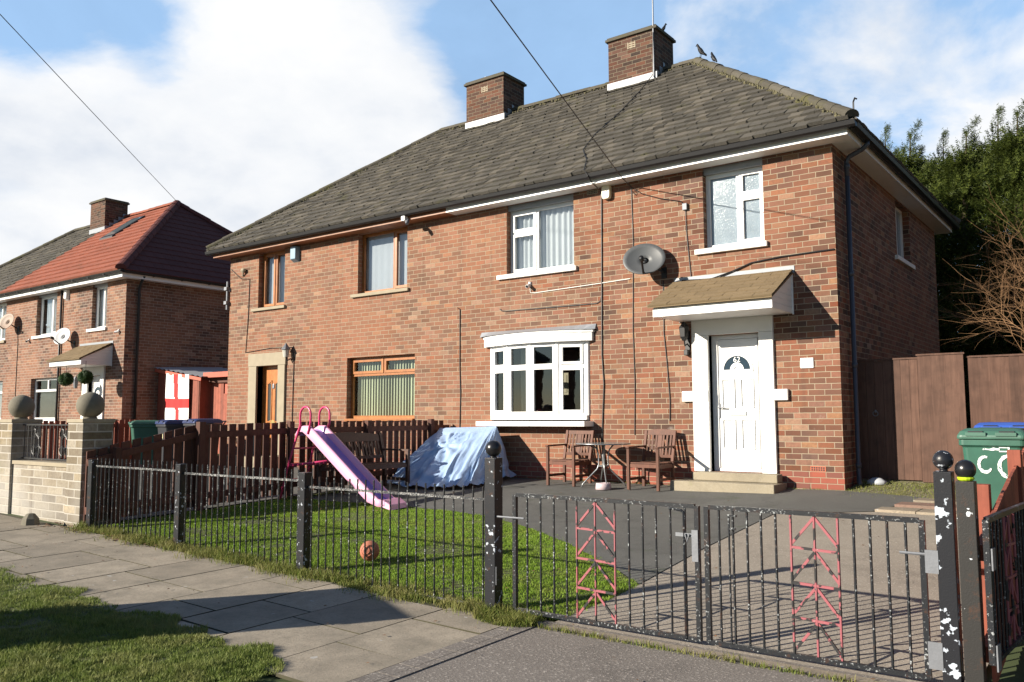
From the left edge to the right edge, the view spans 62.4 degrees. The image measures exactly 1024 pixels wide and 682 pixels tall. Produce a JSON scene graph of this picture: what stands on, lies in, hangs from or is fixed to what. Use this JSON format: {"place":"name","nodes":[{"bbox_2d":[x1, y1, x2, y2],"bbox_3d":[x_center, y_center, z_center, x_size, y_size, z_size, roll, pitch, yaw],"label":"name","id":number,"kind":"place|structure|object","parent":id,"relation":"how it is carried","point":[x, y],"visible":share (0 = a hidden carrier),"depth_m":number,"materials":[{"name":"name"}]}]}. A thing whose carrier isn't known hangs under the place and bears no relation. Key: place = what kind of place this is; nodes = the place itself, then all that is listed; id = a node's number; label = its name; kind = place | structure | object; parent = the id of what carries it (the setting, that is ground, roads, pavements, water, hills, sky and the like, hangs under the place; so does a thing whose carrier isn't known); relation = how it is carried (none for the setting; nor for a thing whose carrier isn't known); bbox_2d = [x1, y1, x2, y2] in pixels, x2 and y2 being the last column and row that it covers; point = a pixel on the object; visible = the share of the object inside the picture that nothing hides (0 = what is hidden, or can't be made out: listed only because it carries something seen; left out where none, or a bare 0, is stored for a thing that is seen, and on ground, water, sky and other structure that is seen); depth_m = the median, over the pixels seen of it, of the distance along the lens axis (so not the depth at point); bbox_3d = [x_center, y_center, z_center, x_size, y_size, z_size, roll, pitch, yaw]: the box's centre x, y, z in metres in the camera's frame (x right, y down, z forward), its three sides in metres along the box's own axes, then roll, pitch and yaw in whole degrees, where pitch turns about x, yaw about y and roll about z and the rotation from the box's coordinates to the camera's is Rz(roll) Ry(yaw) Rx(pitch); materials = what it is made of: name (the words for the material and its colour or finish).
{"place":"outdoors","nodes":[
{"label":"outdoors","id":0,"kind":"place"},
{"bbox_2d":[0,566,284,681],"bbox_3d":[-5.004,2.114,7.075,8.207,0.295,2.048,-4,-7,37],"label":"verge grass","id":1,"kind":"structure","parent":0,"point":[39,659],"depth_m":5.64,"materials":[{"name":"plant"}]},
{"bbox_2d":[0,513,502,681],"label":"pavement","id":2,"kind":"structure","parent":0,"point":[311,645],"depth_m":6.87,"materials":[{"name":"concrete"}]},
{"bbox_2d":[21,513,39,525],"bbox_3d":[-6.152,2.274,10.800,0.209,0.150,0.214,-4,-7,37],"label":"dark stone","id":3,"kind":"object","parent":2,"relation":"on","point":[28,519],"visible":1,"depth_m":10.73,"materials":[{"name":"stone"}]},
{"bbox_2d":[64,520,551,629],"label":"fence foot grass","id":4,"kind":"structure","parent":2,"relation":"on","point":[500,616],"depth_m":7.70,"materials":[{"name":"plant"}]},
{"bbox_2d":[100,498,638,620],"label":"lawn","id":5,"kind":"structure","parent":0,"point":[429,549],"depth_m":8.86,"materials":[{"name":"plant"}]},
{"bbox_2d":[279,406,406,509],"bbox_3d":[-2.493,1.680,12.491,2.328,1.455,0.503,-4,-7,37],"label":"childs slide","id":6,"kind":"object","parent":5,"relation":"on","point":[340,456],"visible":0.84,"depth_m":12.51,"materials":[{"name":"purple plastic"}]},
{"bbox_2d":[360,540,379,560],"bbox_3d":[-1.428,2.101,8.464,0.200,0.200,0.204,-4,-7,37],"label":"football","id":7,"kind":"object","parent":5,"relation":"on","point":[369,550],"visible":0.77,"depth_m":8.40,"materials":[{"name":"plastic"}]},
{"bbox_2d":[0,0,1023,325],"label":"sky","id":8,"kind":"structure","parent":0,"point":[242,111],"materials":[{"name":"blue"}]},
{"bbox_2d":[2,454,1023,681],"bbox_3d":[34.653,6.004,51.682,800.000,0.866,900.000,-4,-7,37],"label":"ground","id":9,"kind":"structure","parent":0,"point":[1013,669],"depth_m":5.20,"materials":[{"name":"green plant"}]},
{"bbox_2d":[0,419,42,513],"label":"stone pillar","id":10,"kind":"structure","parent":9,"relation":"on","point":[13,432],"depth_m":12.08,"materials":[{"name":"stone"}]},
{"bbox_2d":[8,395,34,418],"bbox_3d":[-7.153,0.966,12.322,0.344,0.357,0.344,-4,-7,37],"label":"stone ball","id":11,"kind":"object","parent":10,"relation":"on","point":[21,406],"visible":0.99,"depth_m":12.21,"materials":[{"name":"stone"}]},
{"bbox_2d":[11,459,66,524],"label":"stone wall","id":12,"kind":"structure","parent":9,"relation":"on","point":[38,488],"depth_m":11.47,"materials":[{"name":"stone"}]},
{"bbox_2d":[21,424,67,460],"bbox_3d":[-6.368,1.390,11.624,1.620,0.486,0.027,-4,-7,37],"label":"wrought iron grille","id":13,"kind":"object","parent":12,"relation":"on","point":[62,449],"visible":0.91,"depth_m":11.69,"materials":[{"name":"metal"}]},
{"bbox_2d":[64,419,114,525],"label":"stone pillar","id":14,"kind":"structure","parent":9,"relation":"on","point":[85,436],"depth_m":10.88,"materials":[{"name":"stone"}]},
{"bbox_2d":[76,392,104,418],"bbox_3d":[-5.552,0.852,11.128,0.344,0.357,0.344,-4,-7,37],"label":"stone ball","id":15,"kind":"object","parent":14,"relation":"on","point":[90,405],"visible":0.99,"depth_m":11.02,"materials":[{"name":"stone"}]},
{"bbox_2d":[86,459,98,531],"bbox_3d":[-5.237,1.937,10.543,0.095,0.902,0.095,-4,-7,37],"label":"railing post","id":16,"kind":"object","parent":9,"relation":"on","point":[91,495],"visible":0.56,"depth_m":10.51,"materials":[{"name":"metal"}]},
{"bbox_2d":[94,458,177,539],"bbox_3d":[-4.460,1.885,9.964,1.840,0.961,0.014,-4,-7,37],"label":"iron railing","id":17,"kind":"object","parent":16,"relation":"attached to","point":[153,469],"visible":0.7,"depth_m":9.97,"materials":[{"name":"metal"}]},
{"bbox_2d":[0,197,232,454],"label":"semi detached house","id":18,"kind":"structure","parent":9,"relation":"on","point":[150,283],"depth_m":25.75,"materials":[{"name":"brick"}]},
{"bbox_2d":[0,303,6,342],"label":"window","id":19,"kind":"structure","parent":18,"relation":"in","point":[3,307],"depth_m":28.91,"materials":[{"name":"white plastic"}]},
{"bbox_2d":[0,313,19,331],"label":"satellite dish","id":20,"kind":"object","parent":18,"relation":"attached to","point":[6,321],"visible":1,"depth_m":27.79,"materials":[{"name":"metal"}]},
{"bbox_2d":[31,293,56,338],"bbox_3d":[-14.702,-0.787,26.820,1.570,1.400,0.332,-4,-7,37],"label":"window","id":21,"kind":"structure","parent":18,"relation":"in","point":[52,298],"depth_m":26.98,"materials":[{"name":"white plastic"}]},
{"bbox_2d":[33,378,56,422],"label":"window","id":22,"kind":"structure","parent":18,"relation":"in","point":[45,417],"depth_m":26.78,"materials":[{"name":"white plastic"}]},
{"bbox_2d":[50,328,74,346],"bbox_3d":[-13.446,-0.124,25.326,0.646,0.579,0.570,1,-5,-17],"label":"satellite dish","id":23,"kind":"object","parent":18,"relation":"attached to","point":[61,335],"visible":1,"depth_m":25.42,"materials":[{"name":"metal"}]},
{"bbox_2d":[58,366,73,385],"bbox_3d":[-12.706,0.978,24.091,0.433,0.666,0.425,-4,-7,37],"label":"topiary ball","id":24,"kind":"object","parent":18,"relation":"hanging from","point":[66,379],"visible":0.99,"depth_m":23.97,"materials":[{"name":"green plant"}]},
{"bbox_2d":[77,370,93,384],"bbox_3d":[-11.827,0.886,23.436,0.433,0.667,0.426,-4,-7,37],"label":"topiary ball","id":25,"kind":"object","parent":18,"relation":"hanging from","point":[85,376],"visible":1,"depth_m":23.32,"materials":[{"name":"green plant"}]},
{"bbox_2d":[92,376,99,418],"bbox_3d":[-12.055,2.063,24.603,0.750,2.093,0.082,-4,-7,37],"label":"door","id":26,"kind":"structure","parent":18,"relation":"in","point":[96,381],"depth_m":24.73,"materials":[{"name":"white plastic"}]},
{"bbox_2d":[86,283,107,331],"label":"window","id":27,"kind":"structure","parent":18,"relation":"in","point":[101,297],"depth_m":25.03,"materials":[{"name":"white plastic"}]},
{"bbox_2d":[173,464,187,546],"bbox_3d":[-3.684,1.848,9.383,0.095,0.958,0.095,-4,-7,37],"label":"railing post","id":28,"kind":"object","parent":9,"relation":"on","point":[179,506],"visible":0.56,"depth_m":9.35,"materials":[{"name":"metal"}]},
{"bbox_2d":[183,464,299,568],"bbox_3d":[-2.840,1.800,8.752,2.010,0.991,0.014,-4,-7,37],"label":"iron railing","id":29,"kind":"object","parent":28,"relation":"attached to","point":[236,476],"visible":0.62,"depth_m":8.73,"materials":[{"name":"metal"}]},
{"bbox_2d":[155,367,227,419],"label":"garden shed","id":30,"kind":"structure","parent":9,"relation":"on","point":[199,394],"depth_m":23.39,"materials":[{"name":"wood"}]},
{"bbox_2d":[165,373,188,419],"bbox_3d":[-9.363,1.548,23.604,1.130,1.330,0.044,-4,-7,37],"label":"flag","id":31,"kind":"object","parent":30,"relation":"attached to","point":[177,398],"visible":0.97,"depth_m":23.60,"materials":[{"name":"white fabric"}]},
{"bbox_2d":[203,371,227,453],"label":"side gate","id":32,"kind":"structure","parent":9,"relation":"on","point":[218,404],"depth_m":23.03,"materials":[{"name":"wood"}]},
{"bbox_2d":[41,455,392,521],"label":"neighbour yard","id":33,"kind":"structure","parent":9,"relation":"on","point":[295,490],"depth_m":13.96,"materials":[{"name":"plant"}]},
{"bbox_2d":[40,419,152,462],"bbox_3d":[-11.083,2.426,19.067,0.168,1.294,6.553,-4,-7,37],"label":"picket fence","id":34,"kind":"object","parent":33,"relation":"on","point":[120,426],"visible":0.29,"depth_m":19.81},
{"bbox_2d":[128,420,158,464],"bbox_3d":[-8.558,2.375,19.793,0.801,1.042,0.610,3,-6,-28],"label":"wheelie bin","id":35,"kind":"object","parent":33,"relation":"on","point":[141,429],"visible":0.49,"depth_m":19.54,"materials":[{"name":"green plastic"}]},
{"bbox_2d":[155,420,184,463],"bbox_3d":[-7.770,2.338,19.519,0.801,1.042,0.610,5,-7,-43],"label":"wheelie bin","id":36,"kind":"object","parent":33,"relation":"on","point":[163,426],"visible":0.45,"depth_m":19.27,"materials":[{"name":"blue plastic"}]},
{"bbox_2d":[182,419,225,464],"bbox_3d":[-7.011,2.287,19.204,0.610,1.042,0.801,-5,-7,42],"label":"wheelie bin","id":37,"kind":"object","parent":33,"relation":"on","point":[191,422],"visible":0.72,"depth_m":19.05,"materials":[{"name":"blue plastic"}]},
{"bbox_2d":[83,419,448,523],"bbox_3d":[-3.279,1.939,13.443,0.148,1.379,6.951,-4,-7,37],"label":"picket fence","id":38,"kind":"object","parent":9,"relation":"on","point":[196,437],"visible":0.53,"depth_m":12.36,"materials":[{"name":"wood"}]},
{"bbox_2d":[297,472,311,569],"bbox_3d":[-1.995,1.764,8.120,0.095,0.995,0.095,-4,-7,37],"label":"railing post","id":39,"kind":"object","parent":9,"relation":"on","point":[304,522],"visible":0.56,"depth_m":8.09,"materials":[{"name":"metal"}]},
{"bbox_2d":[308,477,484,605],"bbox_3d":[-1.073,1.715,7.431,2.205,0.954,0.014,-4,-7,37],"label":"iron railing","id":40,"kind":"object","parent":39,"relation":"attached to","point":[399,493],"visible":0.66,"depth_m":7.37,"materials":[{"name":"metal"}]},
{"bbox_2d":[348,625,533,681],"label":"pavement edging","id":41,"kind":"object","parent":9,"relation":"on","point":[419,663],"visible":0.69,"depth_m":5.51,"materials":[{"name":"concrete"}]},
{"bbox_2d":[485,440,502,608],"bbox_3d":[-0.147,1.494,6.754,0.132,1.393,0.132,-4,-7,37],"label":"gate post","id":42,"kind":"object","parent":9,"relation":"on","point":[493,510],"visible":0.89,"depth_m":6.72,"materials":[{"name":"metal"}]},
{"bbox_2d":[495,493,702,641],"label":"driveway gate","id":43,"kind":"structure","parent":42,"relation":"attached to","point":[695,534],"depth_m":6.09,"materials":[{"name":"metal"}]},
{"bbox_2d":[205,24,960,493],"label":"semi detached house","id":44,"kind":"structure","parent":9,"relation":"on","point":[495,198],"depth_m":14.90,"materials":[{"name":"brick"}]},
{"bbox_2d":[224,282,229,309],"bbox_3d":[-7.060,-1.121,20.906,0.100,0.700,0.100,-4,-7,37],"label":"cable bracket","id":45,"kind":"object","parent":44,"relation":"attached to","point":[227,290],"visible":1,"depth_m":20.88,"materials":[{"name":"metal"}]},
{"bbox_2d":[231,269,293,415],"bbox_3d":[-5.955,0.206,20.005,2.482,4.127,0.018,-4,-7,37],"label":"cable","id":46,"kind":"object","parent":44,"relation":"attached to","point":[268,348],"visible":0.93,"depth_m":20.01,"materials":[{"name":"black plastic"}]},
{"bbox_2d":[251,250,285,311],"bbox_3d":[-5.681,-1.427,20.080,1.250,1.410,0.312,-4,-7,37],"label":"window","id":47,"kind":"structure","parent":44,"relation":"in","point":[274,279],"depth_m":20.15,"materials":[{"name":"brown wood"}]},
{"bbox_2d":[261,366,277,454],"bbox_3d":[-5.599,1.625,19.838,0.800,2.068,0.079,-4,-7,37],"label":"door","id":48,"kind":"structure","parent":44,"relation":"in","point":[270,373],"depth_m":19.93,"materials":[{"name":"brown wood"}]},
{"bbox_2d":[281,343,290,360],"bbox_3d":[-5.145,0.254,19.246,0.203,0.414,0.230,-2,-5,14],"label":"wall lamp","id":49,"kind":"object","parent":44,"relation":"attached to","point":[285,349],"visible":1,"depth_m":19.18,"materials":[{"name":"white plastic"}]},
{"bbox_2d":[290,246,299,262],"bbox_3d":[-4.997,-1.997,19.418,0.220,0.360,0.116,-4,-7,37],"label":"alarm box","id":50,"kind":"object","parent":44,"relation":"attached to","point":[294,254],"visible":1,"depth_m":19.37,"materials":[{"name":"plastic"}]},
{"bbox_2d":[350,227,408,297],"bbox_3d":[-2.715,-1.653,17.870,1.700,1.380,0.312,-4,-7,37],"label":"window","id":51,"kind":"structure","parent":44,"relation":"in","point":[385,272],"depth_m":18.03,"materials":[{"name":"brown wood"}]},
{"bbox_2d":[344,354,414,420],"bbox_3d":[-2.681,0.991,17.634,1.995,1.350,0.355,-4,-7,37],"label":"window","id":52,"kind":"structure","parent":44,"relation":"in","point":[384,360],"depth_m":17.75,"materials":[{"name":"brown wood"}]},
{"bbox_2d":[458,308,460,426],"bbox_3d":[-1.014,0.730,16.236,0.076,2.767,0.026,-2,-6,20],"label":"cable","id":53,"kind":"object","parent":44,"relation":"attached to","point":[459,365],"visible":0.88,"depth_m":16.25,"materials":[{"name":"black plastic"}]},
{"bbox_2d":[496,194,576,279],"bbox_3d":[0.506,-1.874,15.479,1.755,1.395,0.332,-4,-7,37],"label":"window","id":54,"kind":"structure","parent":44,"relation":"in","point":[542,231],"depth_m":15.54,"materials":[{"name":"white plastic"}]},
{"bbox_2d":[476,324,596,426],"bbox_3d":[0.492,0.654,15.231,2.520,1.755,0.880,-4,-7,37],"label":"bow window","id":55,"kind":"structure","parent":44,"relation":"in","point":[560,337],"depth_m":14.88,"materials":[{"name":"white plastic"}]},
{"bbox_2d":[593,184,603,441],"bbox_3d":[1.446,-0.545,14.322,0.072,4.542,0.303,-4,-7,37],"label":"cable","id":56,"kind":"object","parent":44,"relation":"attached to","point":[601,314],"visible":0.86,"depth_m":14.41,"materials":[{"name":"black plastic"}]},
{"bbox_2d":[601,185,611,199],"bbox_3d":[1.623,-2.567,14.509,0.160,0.270,0.086,-4,-7,37],"label":"alarm box","id":57,"kind":"object","parent":44,"relation":"attached to","point":[606,191],"visible":1,"depth_m":14.47,"materials":[{"name":"plastic"}]},
{"bbox_2d":[583,32,652,183],"bbox_3d":[1.934,-4.615,16.226,0.507,4.208,3.790,-3,-6,27],"label":"cable","id":58,"kind":"object","parent":44,"relation":"attached to","point":[616,114],"visible":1,"depth_m":16.47,"materials":[{"name":"black plastic"}]},
{"bbox_2d":[623,178,634,434],"bbox_3d":[1.937,-0.587,13.961,0.044,4.256,0.296,-4,-7,37],"label":"cable","id":59,"kind":"object","parent":44,"relation":"attached to","point":[633,335],"visible":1,"depth_m":13.98,"materials":[{"name":"black plastic"}]},
{"bbox_2d":[623,243,666,278],"bbox_3d":[2.214,-1.321,13.653,0.664,0.579,0.602,2,-6,-21],"label":"satellite dish","id":60,"kind":"object","parent":44,"relation":"attached to","point":[646,258],"visible":1,"depth_m":13.74,"materials":[{"name":"grey metal"}]},
{"bbox_2d":[652,0,654,77],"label":"tv aerial","id":61,"kind":"object","parent":44,"relation":"attached to","point":[653,40],"visible":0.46,"depth_m":17.96,"materials":[{"name":"metal"}]},
{"bbox_2d":[663,281,669,420],"bbox_3d":[2.498,0.149,13.651,0.101,2.270,0.014,-4,-7,37],"label":"cable","id":62,"kind":"object","parent":44,"relation":"attached to","point":[666,359],"visible":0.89,"depth_m":13.63,"materials":[{"name":"black plastic"}]},
{"bbox_2d":[679,322,689,355],"bbox_3d":[2.737,-0.039,13.365,0.180,0.530,0.215,-4,-7,37],"label":"wall lamp","id":63,"kind":"object","parent":44,"relation":"attached to","point":[684,331],"visible":1,"depth_m":13.32,"materials":[{"name":"black plastic"}]},
{"bbox_2d":[694,158,767,254],"bbox_3d":[3.441,-2.088,13.240,1.170,1.395,0.250,-4,-7,37],"label":"window","id":64,"kind":"structure","parent":44,"relation":"in","point":[734,192],"depth_m":13.27,"materials":[{"name":"white plastic"}]},
{"bbox_2d":[711,333,761,471],"bbox_3d":[3.476,0.948,12.992,0.815,2.103,0.129,-4,-7,37],"label":"door","id":65,"kind":"structure","parent":44,"relation":"in","point":[735,358],"depth_m":13.01,"materials":[{"name":"white plastic"}]},
{"bbox_2d":[682,248,833,280],"bbox_3d":[3.679,-1.132,12.857,2.381,0.271,0.050,-4,-6,36],"label":"cable","id":66,"kind":"object","parent":44,"relation":"attached to","point":[765,260],"visible":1,"depth_m":12.74,"materials":[{"name":"black plastic"}]},
{"bbox_2d":[800,358,813,367],"bbox_3d":[4.291,0.320,12.290,0.190,0.150,0.015,-4,-7,37],"label":"wall plaque","id":67,"kind":"object","parent":44,"relation":"attached to","point":[806,362],"depth_m":12.28,"materials":[{"name":"white plastic"}]},
{"bbox_2d":[857,357,922,479],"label":"side gate","id":68,"kind":"structure","parent":44,"relation":"attached to","point":[889,421],"depth_m":12.31,"materials":[{"name":"wood"}]},
{"bbox_2d":[895,207,915,269],"bbox_3d":[7.222,-1.976,15.761,0.240,1.140,1.400,-4,-7,37],"label":"window","id":69,"kind":"structure","parent":44,"relation":"in","point":[899,257],"depth_m":16.11,"materials":[{"name":"white plastic"}]},
{"bbox_2d":[279,476,955,681],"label":"weed tufts","id":70,"kind":"object","parent":9,"relation":"on","point":[732,660],"visible":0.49,"depth_m":5.86,"materials":[{"name":"green plant"}]},
{"bbox_2d":[392,621,903,681],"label":"road crossover","id":71,"kind":"object","parent":9,"relation":"on","point":[535,654],"visible":0.95,"depth_m":5.28,"materials":[{"name":"asphalt"}]},
{"bbox_2d":[1,485,935,679],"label":"leaf litter","id":72,"kind":"object","parent":71,"relation":"on","point":[46,524],"visible":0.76,"depth_m":9.64,"materials":[{"name":"plant"}]},
{"bbox_2d":[538,621,888,681],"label":"concrete edging","id":73,"kind":"object","parent":71,"relation":"on","point":[770,663],"visible":0.8,"depth_m":5.43,"materials":[{"name":"concrete"}]},
{"bbox_2d":[932,450,964,681],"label":"gate post","id":74,"kind":"object","parent":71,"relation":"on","point":[948,559],"visible":1,"depth_m":4.76,"materials":[{"name":"metal"}]},
{"bbox_2d":[703,505,943,679],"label":"driveway gate","id":75,"kind":"structure","parent":74,"relation":"attached to","point":[933,651],"depth_m":5.19,"materials":[{"name":"metal"}]},
{"bbox_2d":[847,478,955,497],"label":"gravel yard","id":76,"kind":"structure","parent":9,"relation":"on","point":[902,491],"depth_m":11.76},
{"bbox_2d":[867,477,887,484],"bbox_3d":[5.230,2.002,12.099,0.279,0.100,0.189,-4,-7,37],"label":"plastic bag","id":77,"kind":"object","parent":76,"relation":"on","point":[877,481],"visible":0.98,"depth_m":12.04,"materials":[{"name":"plastic"}]},
{"bbox_2d":[915,352,966,482],"bbox_3d":[6.058,1.078,11.872,0.620,1.815,0.080,-4,-7,37],"label":"fence panel","id":78,"kind":"object","parent":76,"relation":"on","point":[942,400],"visible":0.73,"depth_m":11.88,"materials":[{"name":"wood"}]},
{"bbox_2d":[966,353,1023,427],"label":"fence panel","id":79,"kind":"object","parent":76,"relation":"on","point":[996,387],"visible":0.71,"depth_m":11.54,"materials":[{"name":"wood"}]},
{"bbox_2d":[880,122,956,351],"bbox_3d":[10.412,-1.462,23.593,4.762,9.407,4.976,-4,-7,37],"label":"conifer tree","id":80,"kind":"object","parent":9,"relation":"on","point":[894,152],"visible":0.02,"depth_m":23.64,"materials":[{"name":"green plant"}]},
{"bbox_2d":[896,119,1017,427],"bbox_3d":[10.582,-1.406,22.475,5.032,9.294,5.612,-2,-6,20],"label":"conifer tree","id":81,"kind":"object","parent":9,"relation":"on","point":[917,167],"visible":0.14,"depth_m":22.38,"materials":[{"name":"green plant"}]},
{"bbox_2d":[922,128,1003,417],"bbox_3d":[11.816,-1.333,23.041,4.976,9.042,4.762,4,-6,-36],"label":"conifer tree","id":82,"kind":"object","parent":9,"relation":"on","point":[944,132],"visible":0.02,"depth_m":23.02,"materials":[{"name":"green plant"}]},
{"bbox_2d":[914,183,1023,356],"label":"bare shrub","id":83,"kind":"object","parent":9,"relation":"on","point":[1001,285],"visible":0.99,"depth_m":12.97,"materials":[{"name":"plant"}]},
{"bbox_2d":[954,460,986,681],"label":"gate post","id":84,"kind":"object","parent":9,"relation":"on","point":[970,580],"visible":1,"depth_m":4.69,"materials":[{"name":"metal"}]},
{"bbox_2d":[982,502,1023,671],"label":"garden gate","id":85,"kind":"structure","parent":84,"relation":"attached to","point":[999,651],"depth_m":4.94,"materials":[{"name":"metal"}]},
{"bbox_2d":[923,115,1023,427],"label":"conifer tree","id":86,"kind":"object","parent":9,"relation":"on","point":[956,179],"visible":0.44,"depth_m":20.94,"materials":[{"name":"green plant"}]},
{"bbox_2d":[935,104,1023,423],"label":"conifer tree","id":87,"kind":"object","parent":9,"relation":"on","point":[998,114],"visible":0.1,"depth_m":21.05,"materials":[{"name":"green plant"}]},
{"bbox_2d":[937,98,1023,424],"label":"conifer tree","id":88,"kind":"object","parent":9,"relation":"on","point":[1008,166],"visible":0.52,"depth_m":20.52,"materials":[{"name":"green plant"}]},
{"bbox_2d":[941,177,1023,376],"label":"conifer tree","id":89,"kind":"object","parent":9,"relation":"on","point":[1016,248],"visible":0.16,"depth_m":20.47,"materials":[{"name":"green plant"}]},
{"bbox_2d":[977,448,1023,681],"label":"picket fence","id":90,"kind":"object","parent":9,"relation":"on","point":[1011,493],"visible":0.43,"depth_m":5.52,"materials":[{"name":"wood"}]},
{"bbox_2d":[313,477,924,583],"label":"patio","id":91,"kind":"structure","parent":0,"point":[819,500],"depth_m":11.01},
{"bbox_2d":[314,432,410,494],"bbox_3d":[-2.449,1.966,13.813,0.745,0.940,1.510,-4,-7,37],"label":"garden bench","id":92,"kind":"object","parent":91,"relation":"on","point":[357,437],"visible":0.73,"depth_m":14.14,"materials":[{"name":"brown wood"}]},
{"bbox_2d":[387,426,515,487],"bbox_3d":[-1.035,1.996,14.772,1.872,0.994,2.072,-4,-7,37],"label":"tarpaulin cover","id":93,"kind":"object","parent":91,"relation":"on","point":[447,457],"visible":0.81,"depth_m":14.58,"materials":[{"name":"plastic"}]},
{"bbox_2d":[545,428,594,486],"bbox_3d":[0.976,1.927,14.084,0.560,0.925,0.693,-4,-6,36],"label":"garden armchair","id":94,"kind":"object","parent":91,"relation":"on","point":[575,448],"visible":0.86,"depth_m":14.10,"materials":[{"name":"brown wood"}]},
{"bbox_2d":[595,482,610,489],"bbox_3d":[1.426,2.265,13.180,0.250,0.105,0.250,-4,-7,37],"label":"pet bowl","id":95,"kind":"object","parent":91,"relation":"on","point":[603,486],"visible":1,"depth_m":13.08,"materials":[{"name":"ceramic"}]},
{"bbox_2d":[576,442,630,486],"bbox_3d":[1.465,1.989,13.526,0.884,0.706,0.884,-3,-6,27],"label":"garden table","id":96,"kind":"object","parent":91,"relation":"on","point":[603,453],"visible":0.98,"depth_m":13.50,"materials":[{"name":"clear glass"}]},
{"bbox_2d":[625,429,676,490],"bbox_3d":[2.184,1.841,13.183,0.560,0.925,0.693,-4,-6,36],"label":"garden armchair","id":97,"kind":"object","parent":91,"relation":"on","point":[660,434],"visible":0.91,"depth_m":13.26,"materials":[{"name":"brown wood"}]},
{"bbox_2d":[556,512,988,681],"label":"driveway","id":98,"kind":"structure","parent":0,"point":[808,646],"depth_m":6.73,"materials":[{"name":"grey concrete"}]},
{"bbox_2d":[957,427,1023,508],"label":"wheelie bin","id":99,"kind":"object","parent":98,"relation":"on","point":[985,449],"visible":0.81,"depth_m":8.27,"materials":[{"name":"green plastic"}]},
{"bbox_2d":[974,422,1023,427],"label":"wheelie bin","id":100,"kind":"object","parent":98,"relation":"on","point":[1004,424],"visible":0.19,"depth_m":8.99,"materials":[{"name":"blue plastic"}]},
{"bbox_2d":[875,498,956,516],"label":"slab path","id":101,"kind":"structure","parent":0,"point":[923,506],"depth_m":10.24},
{"bbox_3d":[-6.007,-2.881,-3.249,0.800,9.100,0.280,-4,-7,37],"label":"telegraph pole","id":102,"kind":"object","parent":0,"visible":0},
{"bbox_2d":[0,14,170,194],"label":"telephone wire","id":103,"kind":"object","parent":102,"relation":"attached to","point":[77,96],"visible":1,"depth_m":18.72,"materials":[{"name":"black plastic"}]},
{"bbox_2d":[490,0,622,178],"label":"telephone wire","id":104,"kind":"object","parent":102,"relation":"attached to","point":[552,83],"visible":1,"depth_m":11.18,"materials":[{"name":"black plastic"}]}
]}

